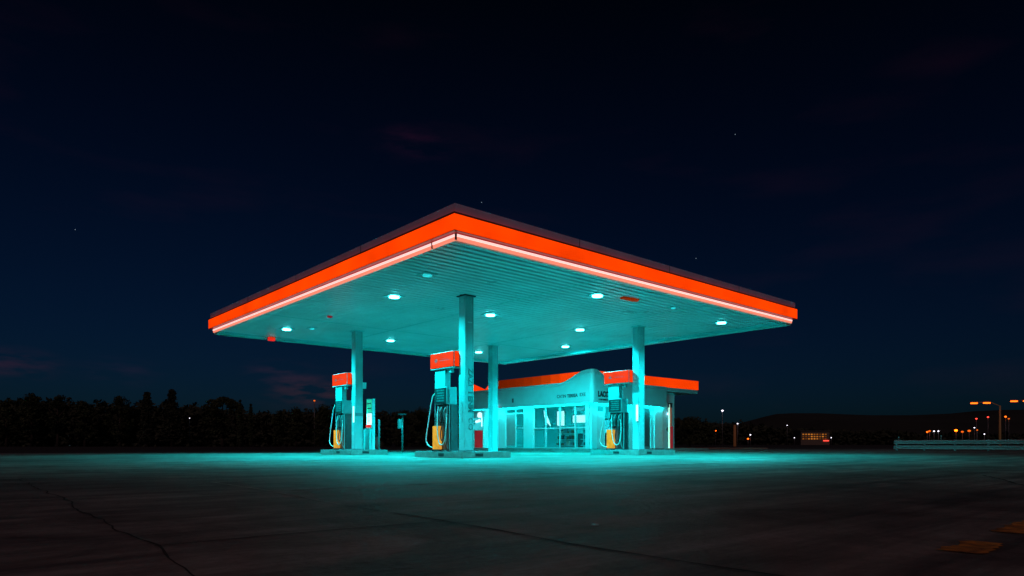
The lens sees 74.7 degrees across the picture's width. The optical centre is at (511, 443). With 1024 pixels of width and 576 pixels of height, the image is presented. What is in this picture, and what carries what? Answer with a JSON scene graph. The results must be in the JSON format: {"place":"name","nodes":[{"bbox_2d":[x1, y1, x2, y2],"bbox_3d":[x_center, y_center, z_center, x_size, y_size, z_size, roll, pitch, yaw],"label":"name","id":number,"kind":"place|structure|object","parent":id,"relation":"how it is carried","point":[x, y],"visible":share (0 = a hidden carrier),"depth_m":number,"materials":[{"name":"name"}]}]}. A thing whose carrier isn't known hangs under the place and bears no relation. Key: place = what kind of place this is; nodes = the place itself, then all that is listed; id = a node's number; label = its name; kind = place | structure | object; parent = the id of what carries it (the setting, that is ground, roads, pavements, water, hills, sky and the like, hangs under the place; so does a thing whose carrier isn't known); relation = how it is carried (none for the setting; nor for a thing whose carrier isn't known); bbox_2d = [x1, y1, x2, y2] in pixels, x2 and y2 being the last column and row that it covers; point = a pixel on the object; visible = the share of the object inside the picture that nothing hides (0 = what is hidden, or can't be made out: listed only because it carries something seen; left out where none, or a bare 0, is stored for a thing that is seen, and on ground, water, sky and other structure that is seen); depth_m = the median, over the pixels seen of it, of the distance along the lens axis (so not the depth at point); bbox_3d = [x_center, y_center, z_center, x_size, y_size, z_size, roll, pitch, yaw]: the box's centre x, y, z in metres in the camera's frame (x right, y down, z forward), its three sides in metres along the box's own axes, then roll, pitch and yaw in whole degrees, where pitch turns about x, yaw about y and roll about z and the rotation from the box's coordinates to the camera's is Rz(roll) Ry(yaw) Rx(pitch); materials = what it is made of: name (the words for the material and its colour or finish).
{"place":"outdoors","nodes":[
{"label":"outdoors","id":0,"kind":"place"},
{"bbox_2d":[55,428,432,444],"bbox_3d":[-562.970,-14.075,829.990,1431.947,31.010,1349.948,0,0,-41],"label":"hill","id":1,"kind":"structure","parent":0,"point":[245,441],"depth_m":575.38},
{"bbox_2d":[363,429,364,449],"bbox_3d":[-6.002,-0.201,27.685,0.260,0.860,0.185,0,0,-41],"label":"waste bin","id":2,"kind":"object","parent":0,"point":[364,439],"visible":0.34,"depth_m":27.58,"materials":[{"name":"metal"}]},
{"bbox_2d":[0,447,894,447],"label":"road","id":3,"kind":"structure","parent":0,"point":[412,447],"depth_m":83.95,"materials":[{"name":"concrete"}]},
{"bbox_2d":[0,445,1023,452],"bbox_3d":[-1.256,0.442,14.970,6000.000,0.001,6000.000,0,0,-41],"label":"ground","id":4,"kind":"structure","parent":0,"point":[160,450],"depth_m":53.91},
{"bbox_2d":[0,397,23,446],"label":"broadleaf tree","id":5,"kind":"object","parent":4,"relation":"on","point":[7,429],"visible":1,"depth_m":104.92,"materials":[{"name":"green plant"}]},
{"bbox_2d":[16,392,45,446],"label":"broadleaf tree","id":6,"kind":"object","parent":4,"relation":"on","point":[31,399],"visible":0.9,"depth_m":111.61,"materials":[{"name":"green plant"}]},
{"bbox_2d":[44,394,69,446],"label":"broadleaf tree","id":7,"kind":"object","parent":4,"relation":"on","point":[57,418],"visible":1,"depth_m":107.90,"materials":[{"name":"green plant"}]},
{"bbox_2d":[73,401,98,446],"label":"broadleaf tree","id":8,"kind":"object","parent":4,"relation":"on","point":[82,413],"visible":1,"depth_m":109.50,"materials":[{"name":"green plant"}]},
{"bbox_2d":[102,395,134,446],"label":"broadleaf tree","id":9,"kind":"object","parent":4,"relation":"on","point":[122,424],"visible":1,"depth_m":111.74,"materials":[{"name":"green plant"}]},
{"bbox_2d":[136,392,156,446],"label":"conifer tree","id":10,"kind":"object","parent":4,"relation":"on","point":[148,428],"visible":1,"depth_m":107.57,"materials":[{"name":"green plant"}]},
{"bbox_2d":[157,389,185,446],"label":"conifer tree","id":11,"kind":"object","parent":4,"relation":"on","point":[170,421],"visible":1,"depth_m":104.57,"materials":[{"name":"green plant"}]},
{"bbox_2d":[201,397,243,446],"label":"tree","id":12,"kind":"object","parent":4,"relation":"on","point":[221,426],"visible":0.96,"depth_m":98.92,"materials":[{"name":"green plant"}]},
{"bbox_2d":[0,397,458,446],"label":"woodland","id":13,"kind":"object","parent":4,"relation":"on","point":[263,430],"visible":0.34,"depth_m":115.32,"materials":[{"name":"green plant"}]},
{"bbox_2d":[248,404,253,446],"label":"cypress tree","id":14,"kind":"object","parent":4,"relation":"on","point":[251,426],"visible":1,"depth_m":97.85,"materials":[{"name":"green plant"}]},
{"bbox_2d":[311,404,334,446],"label":"broadleaf tree","id":15,"kind":"object","parent":4,"relation":"on","point":[323,436],"visible":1,"depth_m":99.75,"materials":[{"name":"green plant"}]},
{"bbox_2d":[386,411,410,446],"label":"broadleaf tree","id":16,"kind":"object","parent":4,"relation":"on","point":[397,438],"visible":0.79,"depth_m":104.46,"materials":[{"name":"green plant"}]},
{"bbox_2d":[0,449,1023,575],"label":"forecourt","id":17,"kind":"structure","parent":4,"relation":"on","point":[855,512],"depth_m":4.15,"materials":[{"name":"concrete"}]},
{"bbox_2d":[19,479,194,575],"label":"pavement crack","id":18,"kind":"object","parent":17,"relation":"on","point":[167,556],"visible":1,"depth_m":3.12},
{"bbox_2d":[321,449,386,454],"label":"pump island","id":19,"kind":"structure","parent":17,"relation":"on","point":[355,452],"depth_m":27.12,"materials":[{"name":"concrete"}]},
{"bbox_2d":[329,372,351,449],"bbox_3d":[-7.008,-1.331,27.685,0.512,3.121,1.465,0,0,-41],"label":"fuel pump","id":20,"kind":"object","parent":19,"relation":"on","point":[341,382],"visible":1,"depth_m":27.49,"materials":[{"name":"metal"}]},
{"bbox_2d":[365,399,374,449],"bbox_3d":[-5.808,-0.806,27.380,0.230,2.070,0.460,0,0,-41],"label":"payment kiosk","id":21,"kind":"object","parent":19,"relation":"on","point":[370,436],"visible":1,"depth_m":27.27,"materials":[{"name":"teal paint"}]},
{"bbox_2d":[375,434,377,448],"bbox_3d":[-5.499,-0.098,27.278,0.110,0.614,0.110,0,0,-41],"label":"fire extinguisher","id":22,"kind":"object","parent":19,"relation":"on","point":[376,442],"visible":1,"depth_m":27.24,"materials":[{"name":"grey paint"}]},
{"bbox_2d":[378,419,379,449],"bbox_3d":[-5.439,-0.391,27.438,0.076,1.240,0.080,0,0,-41],"label":"bollard","id":23,"kind":"object","parent":19,"relation":"on","point":[378,434],"visible":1,"depth_m":27.41,"materials":[{"name":"grey metal"}]},
{"bbox_2d":[398,414,405,452],"bbox_3d":[-5.396,-0.530,32.997,0.400,1.920,0.400,0,0,-41],"label":"service post","id":24,"kind":"object","parent":17,"relation":"on","point":[400,423],"visible":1,"depth_m":32.96,"materials":[{"name":"metal"}]},
{"bbox_2d":[207,474,609,494],"bbox_3d":[-0.526,0.426,7.546,5.706,0.001,0.102,0,0,-44],"label":"pavement joint","id":25,"kind":"object","parent":17,"relation":"on","point":[394,485],"visible":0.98,"depth_m":6.88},
{"bbox_2d":[415,451,510,457],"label":"pump island","id":26,"kind":"structure","parent":17,"relation":"on","point":[470,454],"depth_m":20.81,"materials":[{"name":"concrete"}]},
{"bbox_2d":[426,350,458,450],"bbox_3d":[-2.144,-1.331,21.309,0.512,3.121,1.465,0,0,-41],"label":"fuel pump","id":27,"kind":"object","parent":26,"relation":"on","point":[443,365],"visible":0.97,"depth_m":21.13,"materials":[{"name":"teal metal"}]},
{"bbox_2d":[259,459,725,481],"bbox_3d":[-2.774,0.426,13.638,0.096,0.001,16.001,0,0,-41],"label":"pavement joint","id":28,"kind":"object","parent":17,"relation":"on","point":[516,471],"visible":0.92,"depth_m":10.21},
{"bbox_2d":[208,203,797,451],"bbox_3d":[-0.835,-2.455,26.432,16.071,5.770,16.991,0,0,-41],"label":"canopy","id":29,"kind":"object","parent":17,"relation":"on","point":[473,285],"visible":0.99,"depth_m":21.82,"materials":[{"name":"metal"}]},
{"bbox_2d":[346,505,783,575],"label":"pavement joint","id":30,"kind":"object","parent":17,"relation":"on","point":[591,546],"visible":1,"depth_m":2.75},
{"bbox_2d":[343,455,838,468],"bbox_3d":[4.897,0.426,18.570,22.000,0.001,0.179,0,0,-41],"label":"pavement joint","id":31,"kind":"object","parent":17,"relation":"on","point":[568,462],"visible":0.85,"depth_m":15.45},
{"bbox_2d":[591,449,674,454],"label":"pump island","id":32,"kind":"structure","parent":17,"relation":"on","point":[633,452],"depth_m":26.30,"materials":[{"name":"concrete"}]},
{"bbox_2d":[600,370,632,449],"bbox_3d":[4.188,-1.331,26.693,0.512,3.121,1.465,0,0,-41],"label":"fuel pump","id":33,"kind":"object","parent":32,"relation":"on","point":[617,432],"visible":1,"depth_m":26.55,"materials":[{"name":"metal"}]},
{"bbox_2d":[571,463,718,469],"bbox_3d":[2.716,0.426,12.939,0.174,0.001,5.717,0,0,45],"label":"pavement joint","id":34,"kind":"object","parent":17,"relation":"on","point":[641,466],"visible":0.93,"depth_m":12.70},
{"bbox_2d":[709,448,767,448],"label":"kerb","id":35,"kind":"structure","parent":17,"relation":"on","point":[738,448],"depth_m":61.37,"materials":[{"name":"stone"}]},
{"bbox_2d":[894,436,1023,450],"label":"guardrail","id":36,"kind":"object","parent":17,"relation":"on","point":[956,447],"visible":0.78,"depth_m":41.61,"materials":[{"name":"metal"}]},
{"bbox_2d":[938,540,1002,552],"bbox_3d":[1.917,0.426,2.788,0.400,0.001,0.181,0,0,-41],"label":"road marking","id":37,"kind":"object","parent":17,"relation":"on","point":[969,546],"visible":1,"depth_m":2.76,"materials":[{"name":"orange paint"}]},
{"bbox_2d":[991,520,1023,532],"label":"road marking","id":38,"kind":"object","parent":17,"relation":"on","point":[1016,527],"visible":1,"depth_m":3.38,"materials":[{"name":"orange paint"}]},
{"bbox_2d":[675,416,701,446],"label":"broadleaf tree","id":39,"kind":"object","parent":4,"relation":"on","point":[689,425],"visible":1,"depth_m":109.50,"materials":[{"name":"green plant"}]},
{"bbox_2d":[721,410,722,445],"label":"street lamp","id":40,"kind":"object","parent":4,"relation":"on","point":[722,427],"visible":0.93,"depth_m":139.94,"materials":[{"name":"grey metal"}]},
{"bbox_2d":[733,424,735,445],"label":"utility post","id":41,"kind":"object","parent":4,"relation":"on","point":[734,439],"visible":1,"depth_m":117.81,"materials":[{"name":"brown"}]},
{"bbox_2d":[674,416,1023,444],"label":"woodland","id":42,"kind":"object","parent":4,"relation":"on","point":[839,437],"visible":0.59,"depth_m":332.12,"materials":[{"name":"green plant"}]},
{"bbox_2d":[970,401,1000,445],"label":"street lamp","id":43,"kind":"object","parent":4,"relation":"on","point":[986,402],"visible":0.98,"depth_m":99.89,"materials":[{"name":"brown"}]},
{"bbox_2d":[0,0,1023,423],"label":"sky","id":44,"kind":"structure","parent":0,"point":[202,157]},
{"bbox_2d":[458,448,700,450],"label":"sidewalk","id":45,"kind":"structure","parent":0,"point":[552,449],"depth_m":42.73,"materials":[{"name":"concrete"}]},
{"bbox_2d":[474,410,487,447],"bbox_3d":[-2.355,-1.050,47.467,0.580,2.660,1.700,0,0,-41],"label":"vending machine","id":46,"kind":"object","parent":45,"relation":"on","point":[480,428],"visible":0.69,"depth_m":46.90,"materials":[{"name":"teal"}]},
{"bbox_2d":[474,369,697,448],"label":"shop building","id":47,"kind":"structure","parent":45,"relation":"on","point":[524,404],"depth_m":43.91,"materials":[{"name":"paint"}]},
{"bbox_2d":[506,409,522,447],"bbox_3d":[0.180,-1.040,45.281,0.165,2.620,1.846,0,0,-41],"label":"entrance door","id":48,"kind":"structure","parent":47,"relation":"in","point":[511,418],"depth_m":45.46,"materials":[{"name":"teal paint"}]},
{"bbox_2d":[532,404,584,447],"bbox_3d":[2.919,-1.070,42.170,0.150,2.660,4.656,0,0,-41],"label":"window","id":49,"kind":"structure","parent":47,"relation":"in","point":[560,427],"depth_m":42.08,"materials":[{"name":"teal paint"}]},
{"bbox_2d":[557,411,564,425],"bbox_3d":[3.164,-1.655,43.377,0.120,0.930,0.570,0,0,-41],"label":"wall board","id":50,"kind":"object","parent":47,"relation":"attached to","point":[562,418],"depth_m":43.25,"materials":[{"name":"white"}]},
{"bbox_2d":[555,425,577,446],"bbox_3d":[3.594,-0.490,44.373,0.280,1.500,1.800,0,0,-41],"label":"store shelf","id":51,"kind":"object","parent":47,"relation":"on","point":[567,437],"visible":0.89,"depth_m":44.17,"materials":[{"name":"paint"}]},
{"bbox_2d":[572,407,584,410],"bbox_3d":[4.186,-2.190,42.364,0.120,0.200,1.000,0,0,-41],"label":"wall board","id":52,"kind":"object","parent":47,"relation":"attached to","point":[580,409],"depth_m":42.20,"materials":[{"name":"teal"}]},
{"bbox_2d":[573,415,584,422],"bbox_3d":[4.239,-1.580,42.304,0.120,0.460,1.000,0,0,-41],"label":"wall board","id":53,"kind":"object","parent":47,"relation":"attached to","point":[580,418],"depth_m":42.20,"materials":[{"name":"white paper"}]},
{"bbox_2d":[581,425,584,446],"bbox_3d":[5.060,-0.490,42.399,0.280,1.500,1.700,0,0,-41],"label":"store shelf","id":54,"kind":"object","parent":47,"relation":"on","point":[583,443],"visible":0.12,"depth_m":42.99,"materials":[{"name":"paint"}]},
{"bbox_2d":[578,432,606,446],"bbox_3d":[6.525,-0.270,46.279,0.700,1.060,5.100,0,0,-41],"label":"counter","id":55,"kind":"object","parent":47,"relation":"on","point":[580,438],"visible":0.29,"depth_m":47.63,"materials":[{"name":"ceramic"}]},
{"bbox_2d":[597,404,608,447],"bbox_3d":[5.641,-1.060,40.880,1.546,2.660,0.070,0,0,-41],"label":"side door","id":56,"kind":"structure","parent":47,"relation":"in","point":[600,415],"depth_m":40.61,"materials":[{"name":"teal paint"}]},
{"bbox_2d":[644,407,649,447],"bbox_3d":[8.742,-1.060,43.601,0.696,2.660,0.070,0,0,-41],"label":"side door","id":57,"kind":"structure","parent":47,"relation":"in","point":[646,411],"depth_m":43.61,"materials":[{"name":"grey metal"}]},
{"bbox_2d":[605,418,609,431],"bbox_3d":[7.464,-0.790,48.301,0.720,2.100,2.600,0,0,-41],"label":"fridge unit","id":58,"kind":"object","parent":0,"point":[606,424],"visible":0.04,"depth_m":48.48,"materials":[{"name":"metal"}]},
{"bbox_2d":[668,403,672,447],"bbox_3d":[10.495,-1.220,44.362,0.400,3.000,0.120,0,0,-41],"label":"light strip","id":59,"kind":"object","parent":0,"point":[670,435],"visible":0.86,"depth_m":44.28,"materials":[{"name":"white plastic"}]},
{"bbox_2d":[792,431,830,444],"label":"distant building","id":60,"kind":"structure","parent":0,"point":[812,437],"depth_m":300.00,"materials":[{"name":"concrete"}]},
{"bbox_2d":[674,410,1023,444],"bbox_3d":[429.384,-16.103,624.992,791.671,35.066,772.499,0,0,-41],"label":"hill","id":61,"kind":"structure","parent":0,"point":[965,422],"depth_m":526.07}
]}

